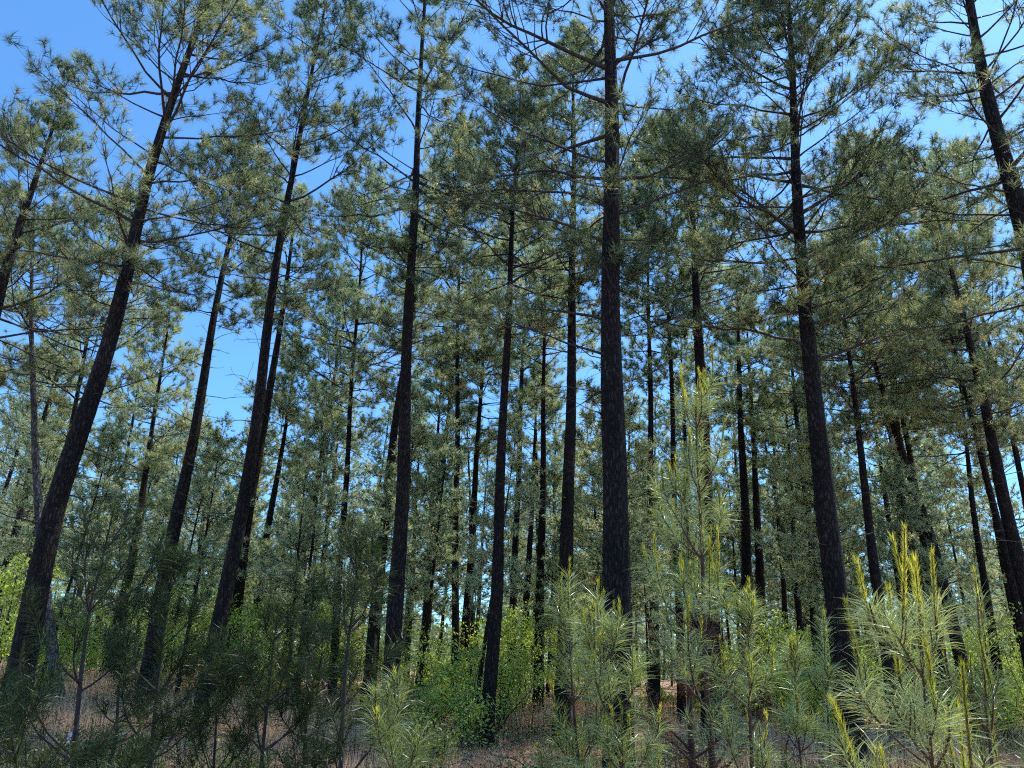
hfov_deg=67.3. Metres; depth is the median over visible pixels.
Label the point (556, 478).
pine tree
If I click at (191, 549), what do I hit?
pine tree
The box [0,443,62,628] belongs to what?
pine tree
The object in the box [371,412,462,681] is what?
pine tree
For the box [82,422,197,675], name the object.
pine tree
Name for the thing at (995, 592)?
pine tree
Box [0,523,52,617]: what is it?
pine tree
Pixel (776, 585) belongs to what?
pine tree
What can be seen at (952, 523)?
pine tree
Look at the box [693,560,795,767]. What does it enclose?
young pine
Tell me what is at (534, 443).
pine tree
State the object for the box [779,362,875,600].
pine tree
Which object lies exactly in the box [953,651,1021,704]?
shrub
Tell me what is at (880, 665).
shrub
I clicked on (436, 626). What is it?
distant wood
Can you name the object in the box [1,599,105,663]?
shrub
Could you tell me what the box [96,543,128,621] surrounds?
pine tree
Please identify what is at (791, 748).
dry shrub
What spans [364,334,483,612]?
pine tree
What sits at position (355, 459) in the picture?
pine tree
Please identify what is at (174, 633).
shrub
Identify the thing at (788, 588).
pine tree
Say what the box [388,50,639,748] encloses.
pine tree
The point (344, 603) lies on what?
pine tree
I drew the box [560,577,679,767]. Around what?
young pine
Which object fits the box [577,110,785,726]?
pine tree
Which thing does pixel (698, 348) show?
pine tree
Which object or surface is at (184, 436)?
pine tree
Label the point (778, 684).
shrub
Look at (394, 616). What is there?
pine tree
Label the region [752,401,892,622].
pine tree
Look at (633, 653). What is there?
shrub
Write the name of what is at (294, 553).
pine tree
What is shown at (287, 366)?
pine tree
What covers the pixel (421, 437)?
pine tree
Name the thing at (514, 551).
pine tree
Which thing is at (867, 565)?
pine tree
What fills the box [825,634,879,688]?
shrub
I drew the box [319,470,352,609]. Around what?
pine tree
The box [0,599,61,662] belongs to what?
shrub
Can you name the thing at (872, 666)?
shrub
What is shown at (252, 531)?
pine tree
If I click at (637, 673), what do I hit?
shrub
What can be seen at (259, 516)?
pine tree
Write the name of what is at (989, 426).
pine tree
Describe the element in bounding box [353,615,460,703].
shrub
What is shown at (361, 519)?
pine tree
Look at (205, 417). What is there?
pine tree
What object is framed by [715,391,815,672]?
pine tree
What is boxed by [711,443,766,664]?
pine tree
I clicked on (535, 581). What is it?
pine tree
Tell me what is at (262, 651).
shrub
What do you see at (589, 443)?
pine tree
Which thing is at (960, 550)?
pine tree
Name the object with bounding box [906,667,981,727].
shrub
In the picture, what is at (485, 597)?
pine tree
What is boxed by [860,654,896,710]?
shrub
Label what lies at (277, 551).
pine tree
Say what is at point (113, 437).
pine tree
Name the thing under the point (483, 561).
pine tree
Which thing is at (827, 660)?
shrub
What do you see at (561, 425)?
pine tree
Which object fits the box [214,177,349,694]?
pine tree
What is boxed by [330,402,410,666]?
pine tree
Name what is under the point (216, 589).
shrub
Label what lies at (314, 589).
young pine
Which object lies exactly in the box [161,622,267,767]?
young pine
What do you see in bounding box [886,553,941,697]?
pine tree
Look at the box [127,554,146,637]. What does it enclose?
pine tree
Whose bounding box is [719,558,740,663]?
pine tree
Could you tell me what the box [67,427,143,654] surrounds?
pine tree
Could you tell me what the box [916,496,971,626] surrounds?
pine tree
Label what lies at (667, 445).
pine tree
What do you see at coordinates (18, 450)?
pine tree
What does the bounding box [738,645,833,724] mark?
shrub
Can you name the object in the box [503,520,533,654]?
pine tree
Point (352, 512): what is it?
pine tree
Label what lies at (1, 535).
pine tree
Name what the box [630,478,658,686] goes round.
pine tree
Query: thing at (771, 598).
pine tree
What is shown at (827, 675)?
young pine
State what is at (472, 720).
shrub
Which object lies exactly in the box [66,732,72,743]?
marker tag
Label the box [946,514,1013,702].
pine tree
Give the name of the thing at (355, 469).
pine tree
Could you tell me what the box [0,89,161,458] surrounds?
pine tree
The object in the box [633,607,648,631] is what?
pine tree
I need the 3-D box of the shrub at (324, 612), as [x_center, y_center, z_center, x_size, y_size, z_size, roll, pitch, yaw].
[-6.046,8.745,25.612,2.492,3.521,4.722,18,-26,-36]
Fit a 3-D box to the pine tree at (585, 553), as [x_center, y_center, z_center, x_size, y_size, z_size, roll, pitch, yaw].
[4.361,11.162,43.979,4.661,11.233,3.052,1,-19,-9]
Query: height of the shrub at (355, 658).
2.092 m
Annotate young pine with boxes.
[0,488,233,767]
[0,655,156,767]
[60,575,176,767]
[95,526,247,766]
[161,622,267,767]
[206,585,337,767]
[251,505,429,767]
[266,557,366,767]
[346,660,441,767]
[518,556,634,767]
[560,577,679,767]
[619,454,767,767]
[626,346,804,767]
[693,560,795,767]
[761,629,841,767]
[796,609,860,767]
[812,523,1018,767]
[915,562,1023,767]
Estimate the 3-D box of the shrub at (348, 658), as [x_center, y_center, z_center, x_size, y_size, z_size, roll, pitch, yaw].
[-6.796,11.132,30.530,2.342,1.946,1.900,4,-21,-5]
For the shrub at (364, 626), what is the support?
on the ground at (665, 687)
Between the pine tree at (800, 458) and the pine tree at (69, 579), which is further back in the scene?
the pine tree at (69, 579)
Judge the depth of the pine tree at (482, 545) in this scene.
51.89 m
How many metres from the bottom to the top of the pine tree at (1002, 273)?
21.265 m
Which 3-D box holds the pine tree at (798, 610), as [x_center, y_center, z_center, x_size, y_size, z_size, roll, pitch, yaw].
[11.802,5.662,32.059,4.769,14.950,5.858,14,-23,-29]
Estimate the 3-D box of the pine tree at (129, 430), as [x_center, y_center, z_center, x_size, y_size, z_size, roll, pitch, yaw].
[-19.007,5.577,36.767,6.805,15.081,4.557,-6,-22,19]
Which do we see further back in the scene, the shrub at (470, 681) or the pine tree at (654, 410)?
the pine tree at (654, 410)
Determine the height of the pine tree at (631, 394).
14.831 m
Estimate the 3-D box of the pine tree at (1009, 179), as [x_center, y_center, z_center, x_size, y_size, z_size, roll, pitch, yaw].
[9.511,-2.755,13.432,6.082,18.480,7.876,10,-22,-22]
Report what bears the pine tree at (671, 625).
on the ground at (665, 687)
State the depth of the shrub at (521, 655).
22.30 m
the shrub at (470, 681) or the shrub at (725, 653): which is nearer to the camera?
the shrub at (470, 681)
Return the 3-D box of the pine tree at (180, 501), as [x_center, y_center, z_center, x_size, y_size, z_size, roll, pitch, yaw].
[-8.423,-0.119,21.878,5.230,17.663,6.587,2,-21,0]
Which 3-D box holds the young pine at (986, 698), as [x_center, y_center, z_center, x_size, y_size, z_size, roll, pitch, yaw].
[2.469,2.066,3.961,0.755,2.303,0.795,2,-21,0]
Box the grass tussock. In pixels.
[459,755,527,767]
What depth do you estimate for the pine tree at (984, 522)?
59.58 m
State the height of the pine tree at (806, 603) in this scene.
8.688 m
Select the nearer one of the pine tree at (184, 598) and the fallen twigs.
the fallen twigs
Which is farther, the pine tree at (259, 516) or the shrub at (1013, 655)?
the pine tree at (259, 516)
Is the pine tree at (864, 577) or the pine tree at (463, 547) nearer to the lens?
the pine tree at (463, 547)
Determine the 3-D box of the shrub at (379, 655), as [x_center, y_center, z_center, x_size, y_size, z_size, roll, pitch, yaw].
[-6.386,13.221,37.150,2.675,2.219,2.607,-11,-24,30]
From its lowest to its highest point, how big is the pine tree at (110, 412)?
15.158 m
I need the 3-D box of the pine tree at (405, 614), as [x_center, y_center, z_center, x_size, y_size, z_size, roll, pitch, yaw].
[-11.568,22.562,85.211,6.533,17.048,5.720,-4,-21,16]
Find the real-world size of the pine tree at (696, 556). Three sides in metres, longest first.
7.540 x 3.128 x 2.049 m
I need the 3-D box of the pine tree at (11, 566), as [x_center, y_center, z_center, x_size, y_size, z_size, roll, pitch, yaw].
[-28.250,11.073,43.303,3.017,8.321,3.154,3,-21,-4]
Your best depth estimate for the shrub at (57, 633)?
27.10 m
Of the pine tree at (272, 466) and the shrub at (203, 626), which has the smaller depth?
the shrub at (203, 626)
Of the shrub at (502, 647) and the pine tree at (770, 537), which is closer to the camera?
the shrub at (502, 647)
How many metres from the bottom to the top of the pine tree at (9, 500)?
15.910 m
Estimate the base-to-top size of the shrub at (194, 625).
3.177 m
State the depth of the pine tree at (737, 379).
28.16 m
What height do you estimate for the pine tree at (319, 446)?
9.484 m
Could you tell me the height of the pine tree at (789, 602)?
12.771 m
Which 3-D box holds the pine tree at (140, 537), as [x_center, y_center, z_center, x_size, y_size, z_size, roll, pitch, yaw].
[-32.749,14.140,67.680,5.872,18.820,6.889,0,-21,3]
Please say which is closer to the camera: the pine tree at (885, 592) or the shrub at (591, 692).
the shrub at (591, 692)
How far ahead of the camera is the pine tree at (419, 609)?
97.58 m
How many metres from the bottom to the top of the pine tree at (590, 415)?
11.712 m
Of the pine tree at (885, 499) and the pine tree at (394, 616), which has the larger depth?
the pine tree at (885, 499)
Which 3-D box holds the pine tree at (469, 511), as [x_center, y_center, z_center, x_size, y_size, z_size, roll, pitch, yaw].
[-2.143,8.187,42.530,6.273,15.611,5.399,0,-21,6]
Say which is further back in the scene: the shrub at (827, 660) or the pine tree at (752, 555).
the pine tree at (752, 555)
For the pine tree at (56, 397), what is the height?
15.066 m
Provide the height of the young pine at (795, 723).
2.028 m
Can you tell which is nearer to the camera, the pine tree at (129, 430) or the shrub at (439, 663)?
the shrub at (439, 663)
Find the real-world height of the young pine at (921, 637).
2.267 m
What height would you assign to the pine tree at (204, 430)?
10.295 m
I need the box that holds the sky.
[0,0,1023,681]
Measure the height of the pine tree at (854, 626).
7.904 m
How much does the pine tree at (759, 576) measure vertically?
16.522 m
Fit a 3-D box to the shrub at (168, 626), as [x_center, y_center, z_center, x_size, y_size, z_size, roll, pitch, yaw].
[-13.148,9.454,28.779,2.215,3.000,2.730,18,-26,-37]
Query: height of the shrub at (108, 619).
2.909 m
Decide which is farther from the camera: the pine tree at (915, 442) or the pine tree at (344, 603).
the pine tree at (344, 603)
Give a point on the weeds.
(546, 731)
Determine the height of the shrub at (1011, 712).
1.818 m
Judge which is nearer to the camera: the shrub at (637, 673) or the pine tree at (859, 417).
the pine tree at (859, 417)
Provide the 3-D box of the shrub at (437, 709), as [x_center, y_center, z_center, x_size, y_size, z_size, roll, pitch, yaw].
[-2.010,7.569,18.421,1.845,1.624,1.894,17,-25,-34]
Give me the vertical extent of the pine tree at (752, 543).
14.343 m
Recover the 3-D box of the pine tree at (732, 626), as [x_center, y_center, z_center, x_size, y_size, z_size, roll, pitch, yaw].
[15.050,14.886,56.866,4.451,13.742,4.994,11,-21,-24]
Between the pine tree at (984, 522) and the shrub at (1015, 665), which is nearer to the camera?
the shrub at (1015, 665)
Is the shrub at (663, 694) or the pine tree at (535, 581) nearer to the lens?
the shrub at (663, 694)
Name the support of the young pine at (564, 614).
on the ground at (665, 687)
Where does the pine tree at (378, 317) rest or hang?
on the ground at (665, 687)
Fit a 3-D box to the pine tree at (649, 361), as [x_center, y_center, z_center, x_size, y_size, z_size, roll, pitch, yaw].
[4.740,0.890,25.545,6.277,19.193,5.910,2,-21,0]
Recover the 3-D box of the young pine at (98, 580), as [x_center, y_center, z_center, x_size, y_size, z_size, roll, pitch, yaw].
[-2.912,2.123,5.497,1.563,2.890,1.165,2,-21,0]
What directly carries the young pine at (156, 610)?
on the ground at (665, 687)
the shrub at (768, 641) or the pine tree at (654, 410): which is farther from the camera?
the pine tree at (654, 410)
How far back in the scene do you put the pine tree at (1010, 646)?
45.07 m
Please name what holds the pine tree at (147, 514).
on the ground at (665, 687)
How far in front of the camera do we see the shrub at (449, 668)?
24.38 m
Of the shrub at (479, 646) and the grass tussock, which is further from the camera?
the shrub at (479, 646)
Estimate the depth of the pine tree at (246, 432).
35.69 m
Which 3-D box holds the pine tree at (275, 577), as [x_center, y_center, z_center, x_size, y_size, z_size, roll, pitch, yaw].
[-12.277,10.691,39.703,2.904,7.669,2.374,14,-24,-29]
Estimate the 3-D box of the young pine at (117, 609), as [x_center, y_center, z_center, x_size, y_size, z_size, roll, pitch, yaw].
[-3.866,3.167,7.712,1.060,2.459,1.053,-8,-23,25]
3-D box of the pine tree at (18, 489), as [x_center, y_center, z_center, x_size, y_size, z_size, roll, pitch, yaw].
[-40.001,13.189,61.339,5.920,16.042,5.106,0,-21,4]
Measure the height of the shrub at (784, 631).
3.612 m
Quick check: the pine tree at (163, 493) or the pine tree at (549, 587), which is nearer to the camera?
the pine tree at (163, 493)
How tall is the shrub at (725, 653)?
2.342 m
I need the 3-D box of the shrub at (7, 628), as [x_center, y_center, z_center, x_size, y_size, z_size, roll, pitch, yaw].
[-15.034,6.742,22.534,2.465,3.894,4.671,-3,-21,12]
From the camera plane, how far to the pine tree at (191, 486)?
64.26 m
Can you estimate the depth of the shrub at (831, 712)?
20.60 m
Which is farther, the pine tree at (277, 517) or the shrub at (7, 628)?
the pine tree at (277, 517)
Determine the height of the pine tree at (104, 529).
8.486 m
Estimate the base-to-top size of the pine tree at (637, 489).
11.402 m
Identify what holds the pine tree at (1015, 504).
on the ground at (665, 687)
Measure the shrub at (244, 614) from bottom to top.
3.095 m
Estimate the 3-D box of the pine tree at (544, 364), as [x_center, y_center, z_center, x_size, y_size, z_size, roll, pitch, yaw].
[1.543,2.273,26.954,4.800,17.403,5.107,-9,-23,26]
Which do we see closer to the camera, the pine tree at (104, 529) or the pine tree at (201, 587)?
the pine tree at (104, 529)
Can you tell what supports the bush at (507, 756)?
on the ground at (665, 687)
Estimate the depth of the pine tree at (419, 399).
46.66 m
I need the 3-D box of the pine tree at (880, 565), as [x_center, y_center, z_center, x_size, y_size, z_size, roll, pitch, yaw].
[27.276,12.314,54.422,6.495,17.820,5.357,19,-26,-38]
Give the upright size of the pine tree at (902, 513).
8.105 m
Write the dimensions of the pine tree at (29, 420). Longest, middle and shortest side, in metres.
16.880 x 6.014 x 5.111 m
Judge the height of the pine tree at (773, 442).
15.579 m
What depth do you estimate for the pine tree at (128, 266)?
14.65 m
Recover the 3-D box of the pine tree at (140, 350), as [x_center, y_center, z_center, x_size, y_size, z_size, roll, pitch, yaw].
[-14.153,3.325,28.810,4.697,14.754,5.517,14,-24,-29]
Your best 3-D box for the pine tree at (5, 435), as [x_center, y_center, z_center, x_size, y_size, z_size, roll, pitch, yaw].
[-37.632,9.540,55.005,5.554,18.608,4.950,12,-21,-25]
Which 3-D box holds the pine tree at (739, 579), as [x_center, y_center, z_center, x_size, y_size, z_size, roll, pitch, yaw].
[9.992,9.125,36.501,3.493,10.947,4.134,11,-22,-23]
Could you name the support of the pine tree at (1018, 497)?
on the ground at (665, 687)
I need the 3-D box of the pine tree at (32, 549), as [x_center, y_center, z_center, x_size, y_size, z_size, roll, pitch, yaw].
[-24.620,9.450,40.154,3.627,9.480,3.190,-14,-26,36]
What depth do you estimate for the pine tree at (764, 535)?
59.33 m
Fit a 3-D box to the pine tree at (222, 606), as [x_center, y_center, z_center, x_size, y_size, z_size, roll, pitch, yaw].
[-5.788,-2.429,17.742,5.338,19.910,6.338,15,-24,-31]
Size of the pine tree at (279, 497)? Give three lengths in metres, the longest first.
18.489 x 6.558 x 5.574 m
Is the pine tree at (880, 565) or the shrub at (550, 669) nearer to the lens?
the shrub at (550, 669)
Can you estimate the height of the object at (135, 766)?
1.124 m
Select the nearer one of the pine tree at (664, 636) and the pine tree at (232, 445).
the pine tree at (232, 445)
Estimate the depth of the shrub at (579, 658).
37.43 m
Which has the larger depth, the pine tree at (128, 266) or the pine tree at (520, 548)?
the pine tree at (520, 548)
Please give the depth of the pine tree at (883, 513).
30.33 m
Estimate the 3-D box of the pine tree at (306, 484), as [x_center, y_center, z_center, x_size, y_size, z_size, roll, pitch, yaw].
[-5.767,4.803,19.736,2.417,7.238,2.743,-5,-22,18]
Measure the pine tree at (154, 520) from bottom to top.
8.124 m
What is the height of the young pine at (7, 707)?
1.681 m
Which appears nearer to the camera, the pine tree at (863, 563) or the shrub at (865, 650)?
the shrub at (865, 650)
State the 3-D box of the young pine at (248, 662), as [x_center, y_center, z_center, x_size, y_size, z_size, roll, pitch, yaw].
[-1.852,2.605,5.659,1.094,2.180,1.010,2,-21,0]
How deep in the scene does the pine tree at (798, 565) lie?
24.82 m
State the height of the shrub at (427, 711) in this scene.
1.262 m
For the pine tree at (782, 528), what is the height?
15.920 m
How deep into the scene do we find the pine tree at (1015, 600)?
23.54 m
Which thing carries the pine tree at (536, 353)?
on the ground at (665, 687)
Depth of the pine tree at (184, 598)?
36.42 m
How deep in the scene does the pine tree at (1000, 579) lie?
34.15 m
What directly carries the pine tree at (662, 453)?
on the ground at (665, 687)
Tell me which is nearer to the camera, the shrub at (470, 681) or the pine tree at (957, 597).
the shrub at (470, 681)
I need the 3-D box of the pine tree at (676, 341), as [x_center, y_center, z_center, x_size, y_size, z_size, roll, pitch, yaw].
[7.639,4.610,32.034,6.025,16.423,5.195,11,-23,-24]
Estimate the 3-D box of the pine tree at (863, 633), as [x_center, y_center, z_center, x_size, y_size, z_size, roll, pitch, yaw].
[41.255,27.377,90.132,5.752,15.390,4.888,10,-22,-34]
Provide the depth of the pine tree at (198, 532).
25.84 m
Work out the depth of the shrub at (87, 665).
24.30 m
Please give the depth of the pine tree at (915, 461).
38.29 m
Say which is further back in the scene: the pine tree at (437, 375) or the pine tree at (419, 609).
the pine tree at (419, 609)
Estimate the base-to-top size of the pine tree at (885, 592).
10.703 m
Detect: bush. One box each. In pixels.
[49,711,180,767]
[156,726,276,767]
[378,701,481,767]
[454,733,599,767]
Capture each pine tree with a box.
[0,0,334,757]
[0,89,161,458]
[0,177,134,707]
[0,180,197,569]
[0,323,83,598]
[0,324,98,596]
[0,342,68,532]
[0,396,29,536]
[0,404,88,606]
[0,415,41,554]
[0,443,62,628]
[0,469,27,564]
[0,499,70,596]
[0,513,32,621]
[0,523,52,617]
[1,474,32,559]
[17,407,142,689]
[40,355,199,665]
[51,467,136,667]
[51,539,70,614]
[53,503,97,638]
[54,399,157,652]
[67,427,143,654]
[74,514,137,636]
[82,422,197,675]
[82,432,178,656]
[88,294,217,682]
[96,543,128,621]
[104,461,166,635]
[114,483,187,672]
[118,421,225,551]
[124,389,231,600]
[127,114,323,711]
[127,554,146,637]
[136,428,233,682]
[142,411,260,704]
[142,418,258,680]
[142,438,213,538]
[148,0,413,748]
[170,520,195,613]
[172,552,192,642]
[179,438,267,640]
[184,520,220,640]
[188,466,271,614]
[192,416,281,604]
[200,494,264,597]
[205,406,298,633]
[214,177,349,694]
[236,331,338,686]
[238,442,346,717]
[239,527,277,689]
[240,158,449,697]
[245,469,313,661]
[248,533,287,675]
[252,527,295,669]
[254,396,366,695]
[255,269,398,685]
[263,440,302,596]
[272,501,332,659]
[274,383,358,616]
[275,370,384,649]
[291,0,565,759]
[302,426,372,651]
[316,485,371,642]
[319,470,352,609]
[321,500,387,646]
[322,551,363,646]
[325,441,429,725]
[330,116,568,695]
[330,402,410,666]
[335,199,483,717]
[336,477,396,664]
[344,398,470,604]
[363,364,446,596]
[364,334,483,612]
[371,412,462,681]
[384,0,790,767]
[385,515,433,663]
[386,414,492,716]
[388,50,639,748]
[391,319,510,691]
[402,556,421,655]
[404,559,451,649]
[408,483,448,585]
[418,456,475,662]
[418,485,482,658]
[420,277,563,684]
[441,169,600,667]
[441,397,526,675]
[447,433,513,673]
[449,567,490,644]
[459,411,548,740]
[464,338,597,691]
[473,10,688,746]
[479,237,622,715]
[482,491,532,625]
[489,502,545,619]
[493,357,566,687]
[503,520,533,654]
[504,474,559,677]
[505,411,591,676]
[517,452,599,697]
[521,513,597,666]
[530,503,577,675]
[536,359,658,635]
[545,403,644,652]
[550,491,601,668]
[557,506,601,666]
[573,513,601,686]
[576,374,688,641]
[576,502,645,648]
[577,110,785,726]
[578,165,748,725]
[578,387,682,636]
[595,0,1011,767]
[598,90,822,745]
[600,467,673,645]
[601,448,681,621]
[626,315,783,702]
[629,519,679,736]
[630,390,695,627]
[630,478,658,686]
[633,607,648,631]
[638,390,740,686]
[648,563,686,686]
[655,382,737,670]
[659,507,698,647]
[660,569,673,679]
[675,300,797,714]
[676,254,788,719]
[676,347,796,615]
[694,475,774,660]
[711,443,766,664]
[714,291,855,719]
[715,388,877,684]
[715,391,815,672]
[717,535,740,669]
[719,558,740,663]
[720,521,788,687]
[723,452,779,658]
[723,487,787,620]
[731,505,787,634]
[738,358,855,703]
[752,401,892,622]
[752,448,809,655]
[752,485,804,645]
[752,560,788,657]
[756,226,989,739]
[757,230,941,743]
[760,408,859,629]
[763,471,849,671]
[767,412,868,637]
[769,553,822,646]
[777,127,1020,720]
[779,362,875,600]
[781,124,989,710]
[784,0,1023,543]
[789,526,861,630]
[799,415,888,691]
[804,318,957,710]
[813,333,1014,713]
[821,533,873,667]
[822,489,897,679]
[839,382,983,628]
[844,501,894,659]
[848,184,1023,612]
[849,415,972,697]
[849,436,978,727]
[855,597,876,666]
[858,442,913,606]
[863,457,941,605]
[865,322,1023,727]
[866,266,1023,667]
[879,554,926,689]
[884,130,1023,547]
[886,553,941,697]
[889,429,982,695]
[897,432,1000,675]
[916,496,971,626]
[930,326,1023,672]
[942,542,975,653]
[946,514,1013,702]
[951,344,1023,607]
[954,525,1012,693]
[966,449,1023,589]
[970,527,1016,663]
[994,572,1020,698]
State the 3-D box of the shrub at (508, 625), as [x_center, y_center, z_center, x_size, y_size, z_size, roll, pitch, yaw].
[-0.123,9.164,26.380,4.668,3.661,2.463,1,-21,3]
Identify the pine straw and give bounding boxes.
[3,699,1023,767]
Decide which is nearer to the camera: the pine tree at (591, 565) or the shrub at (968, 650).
the shrub at (968, 650)
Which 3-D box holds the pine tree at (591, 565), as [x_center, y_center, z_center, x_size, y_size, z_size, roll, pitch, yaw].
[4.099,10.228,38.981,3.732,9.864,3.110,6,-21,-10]
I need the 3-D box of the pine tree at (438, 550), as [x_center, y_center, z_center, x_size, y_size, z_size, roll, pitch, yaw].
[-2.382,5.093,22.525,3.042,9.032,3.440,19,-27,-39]
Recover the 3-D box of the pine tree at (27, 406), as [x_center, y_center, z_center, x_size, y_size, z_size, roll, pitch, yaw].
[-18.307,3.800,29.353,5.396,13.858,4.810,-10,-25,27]
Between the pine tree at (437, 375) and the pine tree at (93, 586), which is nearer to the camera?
the pine tree at (437, 375)
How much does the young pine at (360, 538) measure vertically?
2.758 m
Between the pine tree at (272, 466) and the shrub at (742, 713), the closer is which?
the shrub at (742, 713)
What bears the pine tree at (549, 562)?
on the ground at (665, 687)
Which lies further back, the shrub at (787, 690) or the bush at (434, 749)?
the shrub at (787, 690)
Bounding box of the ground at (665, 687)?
[0,658,1023,767]
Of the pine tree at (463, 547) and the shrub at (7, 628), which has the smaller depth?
the shrub at (7, 628)
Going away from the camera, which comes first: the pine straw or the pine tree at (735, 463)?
the pine straw
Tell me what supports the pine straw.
on the ground at (665, 687)
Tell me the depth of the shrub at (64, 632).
25.70 m
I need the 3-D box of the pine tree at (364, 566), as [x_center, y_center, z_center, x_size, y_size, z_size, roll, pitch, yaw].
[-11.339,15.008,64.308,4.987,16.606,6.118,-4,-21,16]
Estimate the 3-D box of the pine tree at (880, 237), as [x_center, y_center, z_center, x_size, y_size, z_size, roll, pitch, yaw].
[13.684,-0.093,26.619,8.429,22.147,7.621,-6,-22,20]
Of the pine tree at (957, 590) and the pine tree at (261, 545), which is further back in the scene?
the pine tree at (957, 590)
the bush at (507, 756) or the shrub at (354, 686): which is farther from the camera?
the shrub at (354, 686)
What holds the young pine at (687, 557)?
on the ground at (665, 687)
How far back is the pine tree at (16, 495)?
24.47 m
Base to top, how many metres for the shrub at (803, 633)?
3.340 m
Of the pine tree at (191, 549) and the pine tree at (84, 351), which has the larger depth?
the pine tree at (191, 549)
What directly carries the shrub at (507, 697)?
on the ground at (665, 687)
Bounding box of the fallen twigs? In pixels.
[2,681,1023,767]
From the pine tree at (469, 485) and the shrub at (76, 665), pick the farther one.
the pine tree at (469, 485)
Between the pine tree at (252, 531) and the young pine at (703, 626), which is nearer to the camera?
the young pine at (703, 626)
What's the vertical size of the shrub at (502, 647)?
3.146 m
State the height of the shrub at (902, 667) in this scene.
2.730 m
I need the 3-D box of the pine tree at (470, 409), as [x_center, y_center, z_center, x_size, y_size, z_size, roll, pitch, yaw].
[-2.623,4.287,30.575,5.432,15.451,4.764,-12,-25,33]
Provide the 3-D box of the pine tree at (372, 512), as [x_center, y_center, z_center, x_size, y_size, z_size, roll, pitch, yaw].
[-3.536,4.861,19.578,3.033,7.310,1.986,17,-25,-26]
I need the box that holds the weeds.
[0,657,1023,767]
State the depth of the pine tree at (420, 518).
72.13 m
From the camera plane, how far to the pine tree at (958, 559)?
32.92 m
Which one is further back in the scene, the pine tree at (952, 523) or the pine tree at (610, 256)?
the pine tree at (952, 523)
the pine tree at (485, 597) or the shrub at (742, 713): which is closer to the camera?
the shrub at (742, 713)
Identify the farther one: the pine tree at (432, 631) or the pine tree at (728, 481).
the pine tree at (432, 631)
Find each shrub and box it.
[0,549,66,662]
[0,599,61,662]
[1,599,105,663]
[9,632,102,682]
[37,597,71,671]
[37,607,123,668]
[59,619,116,679]
[87,600,147,663]
[113,572,219,699]
[126,588,211,679]
[133,603,199,667]
[176,607,213,665]
[188,593,298,687]
[207,581,292,654]
[224,610,296,708]
[258,632,341,694]
[283,601,369,686]
[286,595,365,693]
[315,636,366,693]
[316,641,364,683]
[327,653,407,697]
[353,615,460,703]
[361,638,384,680]
[402,684,453,742]
[403,664,459,727]
[407,633,485,714]
[415,650,483,697]
[427,652,450,688]
[428,637,514,735]
[431,683,507,752]
[444,597,552,704]
[450,631,527,690]
[453,645,555,732]
[472,613,534,693]
[497,612,555,719]
[518,619,578,700]
[544,643,597,677]
[572,642,599,713]
[632,643,648,687]
[632,648,643,689]
[638,652,676,714]
[686,651,741,714]
[720,611,800,721]
[720,645,739,703]
[721,660,760,723]
[726,636,811,717]
[733,606,827,712]
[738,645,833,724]
[753,636,859,720]
[772,727,907,767]
[779,670,882,735]
[781,624,863,696]
[803,634,916,733]
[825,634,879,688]
[858,634,938,697]
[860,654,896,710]
[861,642,926,720]
[862,643,921,683]
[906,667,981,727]
[928,625,1012,701]
[946,668,1023,737]
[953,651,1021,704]
[969,602,1023,717]
[979,654,1023,720]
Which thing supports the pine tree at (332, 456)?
on the ground at (665, 687)
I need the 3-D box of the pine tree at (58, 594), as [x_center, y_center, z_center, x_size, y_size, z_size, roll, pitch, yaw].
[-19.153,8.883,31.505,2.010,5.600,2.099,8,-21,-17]
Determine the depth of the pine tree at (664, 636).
91.68 m
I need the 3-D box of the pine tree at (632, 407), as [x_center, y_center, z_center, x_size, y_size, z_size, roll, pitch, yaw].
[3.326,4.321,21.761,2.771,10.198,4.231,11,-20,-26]
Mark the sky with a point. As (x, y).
(79, 23)
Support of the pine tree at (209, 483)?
on the ground at (665, 687)
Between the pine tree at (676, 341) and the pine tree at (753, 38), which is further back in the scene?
the pine tree at (676, 341)
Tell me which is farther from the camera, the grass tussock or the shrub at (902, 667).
the shrub at (902, 667)
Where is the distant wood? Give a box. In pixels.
[0,566,1021,689]
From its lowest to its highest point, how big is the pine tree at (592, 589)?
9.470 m
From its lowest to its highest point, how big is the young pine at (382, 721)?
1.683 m
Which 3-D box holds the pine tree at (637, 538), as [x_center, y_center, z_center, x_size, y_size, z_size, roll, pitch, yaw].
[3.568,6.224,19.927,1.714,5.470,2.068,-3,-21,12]
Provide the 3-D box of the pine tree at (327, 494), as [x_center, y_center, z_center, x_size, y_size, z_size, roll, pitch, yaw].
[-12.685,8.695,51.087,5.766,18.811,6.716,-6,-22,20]
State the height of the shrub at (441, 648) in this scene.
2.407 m
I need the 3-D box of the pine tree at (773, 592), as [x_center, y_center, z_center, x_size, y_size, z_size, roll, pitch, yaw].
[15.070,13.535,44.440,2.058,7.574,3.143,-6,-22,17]
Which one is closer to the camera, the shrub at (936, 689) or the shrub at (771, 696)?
the shrub at (936, 689)
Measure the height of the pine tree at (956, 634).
15.560 m
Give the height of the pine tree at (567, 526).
21.534 m

